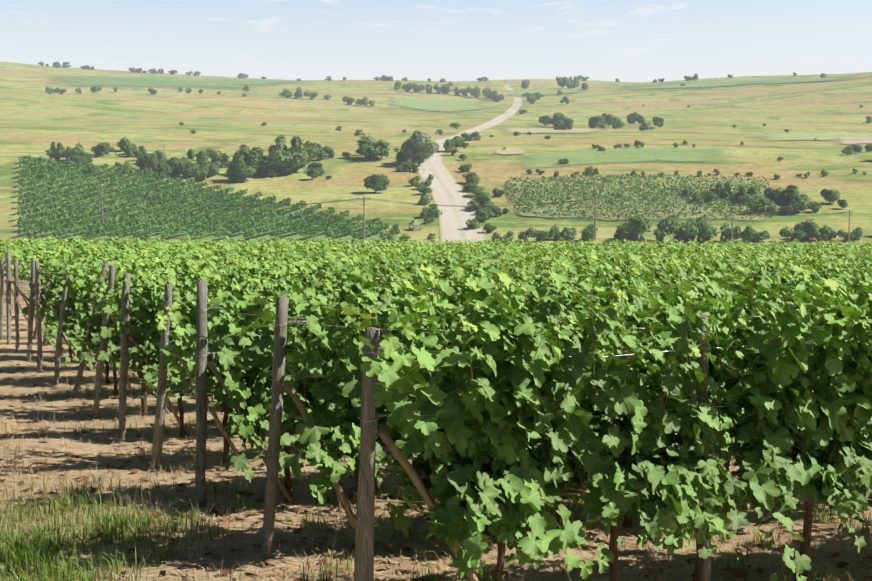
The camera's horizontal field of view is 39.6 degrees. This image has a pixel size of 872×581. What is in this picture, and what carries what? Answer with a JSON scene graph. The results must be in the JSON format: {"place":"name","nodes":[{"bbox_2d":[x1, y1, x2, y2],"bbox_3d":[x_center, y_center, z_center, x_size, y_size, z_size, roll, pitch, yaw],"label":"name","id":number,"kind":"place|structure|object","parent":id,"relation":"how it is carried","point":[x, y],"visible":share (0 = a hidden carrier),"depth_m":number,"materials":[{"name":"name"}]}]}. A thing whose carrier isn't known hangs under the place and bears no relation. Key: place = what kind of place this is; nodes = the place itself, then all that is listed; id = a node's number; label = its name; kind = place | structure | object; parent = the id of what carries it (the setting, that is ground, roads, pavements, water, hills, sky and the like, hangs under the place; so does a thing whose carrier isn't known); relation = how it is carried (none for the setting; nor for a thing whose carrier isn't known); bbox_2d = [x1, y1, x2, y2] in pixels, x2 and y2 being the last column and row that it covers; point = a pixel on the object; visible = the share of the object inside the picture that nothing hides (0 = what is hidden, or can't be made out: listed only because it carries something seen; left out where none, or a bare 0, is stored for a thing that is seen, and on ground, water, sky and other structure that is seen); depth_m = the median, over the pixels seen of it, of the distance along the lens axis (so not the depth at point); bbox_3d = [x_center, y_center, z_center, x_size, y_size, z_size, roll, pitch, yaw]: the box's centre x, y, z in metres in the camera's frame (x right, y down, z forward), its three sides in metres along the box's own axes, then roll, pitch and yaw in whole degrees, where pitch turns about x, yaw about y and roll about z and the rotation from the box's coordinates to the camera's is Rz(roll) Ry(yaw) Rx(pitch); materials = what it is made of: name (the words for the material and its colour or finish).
{"place":"outdoors","nodes":[
{"label":"outdoors","id":0,"kind":"place"},
{"bbox_2d":[36,75,307,88],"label":"field ground","id":1,"kind":"structure","parent":0,"point":[136,81],"depth_m":573.58,"materials":[{"name":"plant"}]},
{"bbox_2d":[17,155,408,241],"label":"vineyard field","id":2,"kind":"structure","parent":0,"point":[84,227],"depth_m":161.86,"materials":[{"name":"green plant"}]},
{"bbox_2d":[382,96,484,111],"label":"field","id":3,"kind":"structure","parent":0,"point":[426,103],"depth_m":503.35,"materials":[{"name":"plant"}]},
{"bbox_2d":[0,62,871,580],"bbox_3d":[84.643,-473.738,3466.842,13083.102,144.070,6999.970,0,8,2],"label":"ground","id":4,"kind":"structure","parent":0,"point":[36,118],"depth_m":200.04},
{"bbox_2d":[45,142,64,159],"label":"tree","id":5,"kind":"object","parent":4,"relation":"on","point":[54,152],"visible":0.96,"depth_m":206.98,"materials":[{"name":"green plant"}]},
{"bbox_2d":[63,143,83,157],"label":"scrub tree","id":6,"kind":"object","parent":4,"relation":"on","point":[76,150],"visible":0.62,"depth_m":204.71,"materials":[{"name":"green plant"}]},
{"bbox_2d":[76,151,93,163],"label":"tree","id":7,"kind":"object","parent":4,"relation":"on","point":[89,157],"visible":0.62,"depth_m":202.80,"materials":[{"name":"green plant"}]},
{"bbox_2d":[89,142,108,155],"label":"scrub tree","id":8,"kind":"object","parent":4,"relation":"on","point":[99,148],"visible":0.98,"depth_m":210.87,"materials":[{"name":"green plant"}]},
{"bbox_2d":[116,137,130,150],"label":"scrub tree","id":9,"kind":"object","parent":4,"relation":"on","point":[122,142],"visible":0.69,"depth_m":217.85,"materials":[{"name":"green plant"}]},
{"bbox_2d":[125,144,138,156],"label":"tree","id":10,"kind":"object","parent":4,"relation":"on","point":[130,150],"visible":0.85,"depth_m":211.48,"materials":[{"name":"green plant"}]},
{"bbox_2d":[135,153,150,169],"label":"scrub tree","id":11,"kind":"object","parent":4,"relation":"on","point":[143,162],"visible":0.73,"depth_m":195.29,"materials":[{"name":"green plant"}]},
{"bbox_2d":[148,152,166,172],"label":"tree","id":12,"kind":"object","parent":4,"relation":"on","point":[156,161],"visible":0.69,"depth_m":193.36,"materials":[{"name":"green plant"}]},
{"bbox_2d":[159,162,175,176],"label":"scrub tree","id":13,"kind":"object","parent":4,"relation":"on","point":[168,169],"visible":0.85,"depth_m":190.97,"materials":[{"name":"green plant"}]},
{"bbox_2d":[166,157,180,174],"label":"scrub tree","id":14,"kind":"object","parent":4,"relation":"on","point":[172,161],"visible":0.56,"depth_m":192.82,"materials":[{"name":"green plant"}]},
{"bbox_2d":[177,160,198,176],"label":"tree","id":15,"kind":"object","parent":4,"relation":"on","point":[185,168],"visible":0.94,"depth_m":189.90,"materials":[{"name":"green plant"}]},
{"bbox_2d":[186,158,211,176],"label":"scrub tree","id":16,"kind":"object","parent":4,"relation":"on","point":[205,162],"visible":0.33,"depth_m":191.84,"materials":[{"name":"green plant"}]},
{"bbox_2d":[193,164,208,180],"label":"scrub tree","id":17,"kind":"object","parent":4,"relation":"on","point":[202,170],"visible":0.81,"depth_m":187.18,"materials":[{"name":"green plant"}]},
{"bbox_2d":[207,164,217,176],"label":"tree","id":18,"kind":"object","parent":4,"relation":"on","point":[213,170],"visible":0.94,"depth_m":190.43,"materials":[{"name":"green plant"}]},
{"bbox_2d":[210,150,230,167],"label":"scrub tree","id":19,"kind":"object","parent":4,"relation":"on","point":[220,159],"visible":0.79,"depth_m":198.23,"materials":[{"name":"green plant"}]},
{"bbox_2d":[4,280,478,580],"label":"brace posts","id":20,"kind":"object","parent":4,"relation":"on","point":[406,465],"visible":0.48,"depth_m":8.71,"materials":[{"name":"brown wood"}]},
{"bbox_2d":[227,155,255,182],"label":"tree","id":21,"kind":"object","parent":4,"relation":"on","point":[238,168],"visible":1,"depth_m":186.01,"materials":[{"name":"green plant"}]},
{"bbox_2d":[239,148,262,175],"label":"tree","id":22,"kind":"object","parent":4,"relation":"on","point":[244,152],"visible":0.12,"depth_m":192.17,"materials":[{"name":"green plant"}]},
{"bbox_2d":[246,145,286,176],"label":"tree","id":23,"kind":"object","parent":4,"relation":"on","point":[257,160],"visible":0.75,"depth_m":190.75,"materials":[{"name":"green plant"}]},
{"bbox_2d":[267,134,308,175],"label":"tree","id":24,"kind":"object","parent":4,"relation":"on","point":[292,157],"visible":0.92,"depth_m":191.92,"materials":[{"name":"green plant"}]},
{"bbox_2d":[301,141,319,162],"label":"tree","id":25,"kind":"object","parent":4,"relation":"on","point":[312,150],"visible":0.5,"depth_m":202.44,"materials":[{"name":"green plant"}]},
{"bbox_2d":[307,169,319,178],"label":"tree","id":26,"kind":"object","parent":4,"relation":"on","point":[313,173],"visible":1,"depth_m":188.09,"materials":[{"name":"green plant"}]},
{"bbox_2d":[357,196,369,240],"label":"utility pole","id":27,"kind":"object","parent":4,"relation":"on","point":[363,199],"visible":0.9,"depth_m":128.30,"materials":[{"name":"wood"}]},
{"bbox_2d":[357,134,390,159],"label":"scrub tree","id":28,"kind":"object","parent":4,"relation":"on","point":[371,149],"visible":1,"depth_m":206.76,"materials":[{"name":"green plant"}]},
{"bbox_2d":[363,174,389,193],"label":"tree","id":29,"kind":"object","parent":4,"relation":"on","point":[376,182],"visible":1,"depth_m":177.20,"materials":[{"name":"green plant"}]},
{"bbox_2d":[0,251,788,580],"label":"trellis posts","id":30,"kind":"object","parent":4,"relation":"on","point":[364,531],"visible":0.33,"depth_m":10.16,"materials":[{"name":"wood"}]},
{"bbox_2d":[168,302,402,434],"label":"trellis wires","id":31,"kind":"object","parent":30,"relation":"attached to","point":[295,374],"visible":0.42,"depth_m":8.43,"materials":[{"name":"silver metal"}]},
{"bbox_2d":[4,262,823,502],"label":"trellis wires","id":32,"kind":"object","parent":30,"relation":"attached to","point":[402,348],"visible":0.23,"depth_m":8.54,"materials":[{"name":"metal"}]},
{"bbox_2d":[395,151,412,162],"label":"tree","id":33,"kind":"object","parent":4,"relation":"on","point":[401,157],"visible":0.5,"depth_m":202.07,"materials":[{"name":"green plant"}]},
{"bbox_2d":[408,220,420,230],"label":"gazebo","id":34,"kind":"object","parent":4,"relation":"on","point":[414,222],"visible":0.92,"depth_m":152.59,"materials":[{"name":"grey wood"}]},
{"bbox_2d":[411,82,424,91],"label":"scrub tree","id":35,"kind":"object","parent":4,"relation":"on","point":[417,87],"visible":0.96,"depth_m":563.36,"materials":[{"name":"green plant"}]},
{"bbox_2d":[26,304,812,580],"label":"vine trunks","id":36,"kind":"object","parent":4,"relation":"on","point":[804,547],"visible":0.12,"depth_m":8.82,"materials":[{"name":"wood"}]},
{"bbox_2d":[211,255,871,580],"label":"vine shoots","id":37,"kind":"object","parent":36,"relation":"attached to","point":[541,435],"visible":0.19,"depth_m":7.51,"materials":[{"name":"plant"}]},
{"bbox_2d":[400,130,438,164],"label":"silver tree","id":38,"kind":"object","parent":4,"relation":"on","point":[418,146],"visible":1,"depth_m":199.83,"materials":[{"name":"green plant"}]},
{"bbox_2d":[417,195,432,204],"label":"bush","id":39,"kind":"object","parent":4,"relation":"on","point":[425,200],"visible":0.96,"depth_m":169.62,"materials":[{"name":"green plant"}]},
{"bbox_2d":[420,207,434,216],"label":"tree","id":40,"kind":"object","parent":4,"relation":"on","point":[425,212],"visible":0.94,"depth_m":160.83,"materials":[{"name":"green plant"}]},
{"bbox_2d":[0,347,871,580],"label":"soil","id":41,"kind":"structure","parent":4,"relation":"on","point":[402,567],"depth_m":9.42,"materials":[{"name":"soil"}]},
{"bbox_2d":[0,235,871,285],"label":"vine leaves","id":42,"kind":"object","parent":4,"relation":"on","point":[24,249],"visible":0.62,"depth_m":37.93,"materials":[{"name":"green plant"}]},
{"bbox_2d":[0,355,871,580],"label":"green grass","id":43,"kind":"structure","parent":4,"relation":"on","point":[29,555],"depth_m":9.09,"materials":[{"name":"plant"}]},
{"bbox_2d":[0,352,871,580],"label":"fallen leaves","id":44,"kind":"object","parent":4,"relation":"on","point":[740,573],"visible":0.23,"depth_m":9.42,"materials":[{"name":"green plant"}]},
{"bbox_2d":[11,237,871,436],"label":"vine leaves","id":45,"kind":"object","parent":4,"relation":"on","point":[184,274],"visible":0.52,"depth_m":15.73,"materials":[{"name":"plant"}]},
{"bbox_2d":[443,139,454,148],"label":"tree","id":46,"kind":"object","parent":4,"relation":"on","point":[450,143],"visible":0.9,"depth_m":216.55,"materials":[{"name":"green plant"}]},
{"bbox_2d":[465,218,481,228],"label":"bush","id":47,"kind":"object","parent":4,"relation":"on","point":[473,224],"visible":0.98,"depth_m":152.85,"materials":[{"name":"green plant"}]},
{"bbox_2d":[97,145,853,215],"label":"power lines","id":48,"kind":"object","parent":4,"relation":"on","point":[453,205],"visible":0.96,"depth_m":133.00,"materials":[{"name":"metal"}]},
{"bbox_2d":[470,185,484,195],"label":"bush","id":49,"kind":"object","parent":4,"relation":"on","point":[474,189],"visible":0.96,"depth_m":174.51,"materials":[{"name":"green plant"}]},
{"bbox_2d":[467,193,493,207],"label":"tree","id":50,"kind":"object","parent":4,"relation":"on","point":[484,196],"visible":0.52,"depth_m":165.83,"materials":[{"name":"green plant"}]},
{"bbox_2d":[475,208,489,221],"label":"scrub tree","id":51,"kind":"object","parent":4,"relation":"on","point":[481,217],"visible":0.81,"depth_m":157.56,"materials":[{"name":"green plant"}]},
{"bbox_2d":[475,207,493,220],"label":"tree","id":52,"kind":"object","parent":4,"relation":"on","point":[490,212],"visible":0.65,"depth_m":158.31,"materials":[{"name":"green plant"}]},
{"bbox_2d":[482,223,497,233],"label":"bush","id":53,"kind":"object","parent":4,"relation":"on","point":[489,228],"visible":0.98,"depth_m":149.92,"materials":[{"name":"green plant"}]},
{"bbox_2d":[495,148,524,153],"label":"bare ground patch","id":54,"kind":"object","parent":4,"relation":"on","point":[511,151],"visible":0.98,"depth_m":216.87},
{"bbox_2d":[203,254,871,580],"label":"vine leaves","id":55,"kind":"object","parent":4,"relation":"on","point":[512,489],"visible":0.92,"depth_m":7.37,"materials":[{"name":"green plant"}]},
{"bbox_2d":[526,227,548,241],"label":"scrub tree","id":56,"kind":"object","parent":4,"relation":"on","point":[539,234],"visible":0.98,"depth_m":143.76,"materials":[{"name":"green plant"}]},
{"bbox_2d":[546,224,560,239],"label":"scrub tree","id":57,"kind":"object","parent":4,"relation":"on","point":[555,233],"visible":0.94,"depth_m":145.15,"materials":[{"name":"green plant"}]},
{"bbox_2d":[501,128,605,133],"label":"bare ground patch","id":58,"kind":"object","parent":4,"relation":"on","point":[548,130],"visible":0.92,"depth_m":307.12,"materials":[{"name":"soil"}]},
{"bbox_2d":[547,112,563,124],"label":"tree","id":59,"kind":"object","parent":4,"relation":"on","point":[555,117],"visible":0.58,"depth_m":336.69,"materials":[{"name":"green plant"}]},
{"bbox_2d":[552,120,566,129],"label":"bush","id":60,"kind":"object","parent":4,"relation":"on","point":[559,125],"visible":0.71,"depth_m":314.58,"materials":[{"name":"green plant"}]},
{"bbox_2d":[561,227,576,239],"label":"scrub tree","id":61,"kind":"object","parent":4,"relation":"on","point":[566,233],"visible":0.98,"depth_m":145.29,"materials":[{"name":"green plant"}]},
{"bbox_2d":[564,118,573,129],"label":"tree","id":62,"kind":"object","parent":4,"relation":"on","point":[568,123],"visible":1,"depth_m":311.98,"materials":[{"name":"green plant"}]},
{"bbox_2d":[565,77,578,87],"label":"tree","id":63,"kind":"object","parent":4,"relation":"on","point":[570,83],"visible":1,"depth_m":578.59,"materials":[{"name":"green plant"}]},
{"bbox_2d":[580,223,597,241],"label":"scrub tree","id":64,"kind":"object","parent":4,"relation":"on","point":[587,233],"visible":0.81,"depth_m":143.56,"materials":[{"name":"green plant"}]},
{"bbox_2d":[588,116,601,128],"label":"tree","id":65,"kind":"object","parent":4,"relation":"on","point":[592,120],"visible":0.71,"depth_m":322.91,"materials":[{"name":"green plant"}]},
{"bbox_2d":[589,196,601,239],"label":"utility pole","id":66,"kind":"object","parent":4,"relation":"on","point":[595,201],"visible":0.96,"depth_m":125.48,"materials":[{"name":"wood"}]},
{"bbox_2d":[601,113,613,124],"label":"tree","id":67,"kind":"object","parent":4,"relation":"on","point":[609,118],"visible":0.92,"depth_m":347.89,"materials":[{"name":"green plant"}]},
{"bbox_2d":[612,117,624,127],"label":"tree","id":68,"kind":"object","parent":4,"relation":"on","point":[617,123],"visible":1,"depth_m":321.57,"materials":[{"name":"green plant"}]},
{"bbox_2d":[613,224,630,240],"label":"scrub tree","id":69,"kind":"object","parent":4,"relation":"on","point":[621,234],"visible":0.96,"depth_m":143.64,"materials":[{"name":"green plant"}]},
{"bbox_2d":[512,146,733,169],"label":"green strip","id":70,"kind":"object","parent":4,"relation":"on","point":[608,155],"visible":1,"depth_m":211.65,"materials":[{"name":"plant"}]},
{"bbox_2d":[626,111,638,123],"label":"tree","id":71,"kind":"object","parent":4,"relation":"on","point":[632,117],"visible":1,"depth_m":354.25,"materials":[{"name":"green plant"}]},
{"bbox_2d":[618,214,651,241],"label":"scrub tree","id":72,"kind":"object","parent":4,"relation":"on","point":[636,227],"visible":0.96,"depth_m":142.83,"materials":[{"name":"green plant"}]},
{"bbox_2d":[639,121,654,130],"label":"bush","id":73,"kind":"object","parent":4,"relation":"on","point":[645,126],"visible":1,"depth_m":302.54,"materials":[{"name":"green plant"}]},
{"bbox_2d":[652,117,663,126],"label":"tree","id":74,"kind":"object","parent":4,"relation":"on","point":[658,121],"visible":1,"depth_m":322.82,"materials":[{"name":"green plant"}]},
{"bbox_2d":[653,226,666,241],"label":"scrub tree","id":75,"kind":"object","parent":4,"relation":"on","point":[659,233],"visible":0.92,"depth_m":143.14,"materials":[{"name":"green plant"}]},
{"bbox_2d":[656,216,697,242],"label":"scrub tree","id":76,"kind":"object","parent":4,"relation":"on","point":[683,232],"visible":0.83,"depth_m":143.15,"materials":[{"name":"green plant"}]},
{"bbox_2d":[685,219,698,241],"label":"scrub tree","id":77,"kind":"object","parent":4,"relation":"on","point":[694,224],"visible":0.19,"depth_m":143.60,"materials":[{"name":"green plant"}]},
{"bbox_2d":[690,193,703,203],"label":"bush","id":78,"kind":"object","parent":4,"relation":"on","point":[696,198],"visible":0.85,"depth_m":168.67,"materials":[{"name":"green plant"}]},
{"bbox_2d":[696,218,719,242],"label":"scrub tree","id":79,"kind":"object","parent":4,"relation":"on","point":[705,232],"visible":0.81,"depth_m":142.73,"materials":[{"name":"green plant"}]},
{"bbox_2d":[701,191,717,202],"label":"tree","id":80,"kind":"object","parent":4,"relation":"on","point":[709,196],"visible":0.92,"depth_m":169.54,"materials":[{"name":"green plant"}]},
{"bbox_2d":[714,182,733,199],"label":"tree","id":81,"kind":"object","parent":4,"relation":"on","point":[723,193],"visible":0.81,"depth_m":172.13,"materials":[{"name":"green plant"}]},
{"bbox_2d":[719,223,743,241],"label":"scrub tree","id":82,"kind":"object","parent":4,"relation":"on","point":[726,233],"visible":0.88,"depth_m":143.18,"materials":[{"name":"green plant"}]},
{"bbox_2d":[735,186,759,203],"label":"tree","id":83,"kind":"object","parent":4,"relation":"on","point":[750,194],"visible":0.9,"depth_m":168.66,"materials":[{"name":"green plant"}]},
{"bbox_2d":[740,225,755,242],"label":"scrub tree","id":84,"kind":"object","parent":4,"relation":"on","point":[748,231],"visible":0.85,"depth_m":142.47,"materials":[{"name":"green plant"}]},
{"bbox_2d":[751,229,769,241],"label":"scrub tree","id":85,"kind":"object","parent":4,"relation":"on","point":[758,235],"visible":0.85,"depth_m":143.19,"materials":[{"name":"green plant"}]},
{"bbox_2d":[745,197,778,214],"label":"tree","id":86,"kind":"object","parent":4,"relation":"on","point":[759,206],"visible":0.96,"depth_m":161.49,"materials":[{"name":"green plant"}]},
{"bbox_2d":[655,398,868,498],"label":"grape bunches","id":87,"kind":"object","parent":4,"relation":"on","point":[712,442],"depth_m":7.43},
{"bbox_2d":[764,187,785,206],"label":"tree","id":88,"kind":"object","parent":4,"relation":"on","point":[775,195],"visible":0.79,"depth_m":165.57,"materials":[{"name":"green plant"}]},
{"bbox_2d":[779,205,794,214],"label":"bush","id":89,"kind":"object","parent":4,"relation":"on","point":[787,210],"visible":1,"depth_m":162.44,"materials":[{"name":"green plant"}]},
{"bbox_2d":[778,227,805,241],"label":"scrub tree","id":90,"kind":"object","parent":4,"relation":"on","point":[798,234],"visible":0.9,"depth_m":143.06,"materials":[{"name":"green plant"}]},
{"bbox_2d":[780,185,808,212],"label":"tree","id":91,"kind":"object","parent":4,"relation":"on","point":[790,195],"visible":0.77,"depth_m":163.19,"materials":[{"name":"green plant"}]},
{"bbox_2d":[794,196,808,212],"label":"tree","id":92,"kind":"object","parent":4,"relation":"on","point":[799,198],"visible":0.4,"depth_m":163.06,"materials":[{"name":"green plant"}]},
{"bbox_2d":[792,219,818,239],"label":"scrub tree","id":93,"kind":"object","parent":4,"relation":"on","point":[808,227],"visible":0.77,"depth_m":144.06,"materials":[{"name":"green plant"}]},
{"bbox_2d":[753,132,871,140],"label":"green strip","id":94,"kind":"object","parent":4,"relation":"on","point":[799,136],"visible":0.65,"depth_m":287.65,"materials":[{"name":"plant"}]},
{"bbox_2d":[808,202,821,211],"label":"bush","id":95,"kind":"object","parent":4,"relation":"on","point":[814,206],"visible":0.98,"depth_m":163.58,"materials":[{"name":"green plant"}]},
{"bbox_2d":[805,225,830,240],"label":"scrub tree","id":96,"kind":"object","parent":4,"relation":"on","point":[821,233],"visible":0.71,"depth_m":143.54,"materials":[{"name":"green plant"}]},
{"bbox_2d":[820,189,840,202],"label":"tree","id":97,"kind":"object","parent":4,"relation":"on","point":[831,195],"visible":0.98,"depth_m":169.31,"materials":[{"name":"green plant"}]},
{"bbox_2d":[837,229,854,240],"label":"scrub tree","id":98,"kind":"object","parent":4,"relation":"on","point":[845,236],"visible":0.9,"depth_m":143.76,"materials":[{"name":"green plant"}]},
{"bbox_2d":[835,136,871,143],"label":"bare ground patch","id":99,"kind":"object","parent":4,"relation":"on","point":[859,140],"visible":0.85,"depth_m":275.77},
{"bbox_2d":[850,227,862,239],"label":"bush","id":100,"kind":"object","parent":4,"relation":"on","point":[857,232],"visible":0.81,"depth_m":144.16,"materials":[{"name":"green plant"}]},
{"bbox_2d":[0,0,871,81],"label":"sky","id":101,"kind":"structure","parent":0,"point":[418,40],"materials":[{"name":"blue"}]},
{"bbox_2d":[416,85,521,244],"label":"dirt road","id":102,"kind":"structure","parent":0,"point":[446,187],"depth_m":176.52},
{"bbox_2d":[511,88,588,96],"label":"field ground","id":103,"kind":"structure","parent":0,"point":[545,91],"depth_m":563.75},
{"bbox_2d":[506,177,770,220],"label":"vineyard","id":104,"kind":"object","parent":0,"point":[703,212],"depth_m":169.48,"materials":[{"name":"plant"}]},
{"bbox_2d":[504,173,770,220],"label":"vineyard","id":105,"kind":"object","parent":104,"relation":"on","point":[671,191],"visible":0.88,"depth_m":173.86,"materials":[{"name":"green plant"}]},
{"bbox_2d":[612,76,862,89],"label":"field ground","id":106,"kind":"structure","parent":0,"point":[700,83],"depth_m":525.06,"materials":[{"name":"plant"}]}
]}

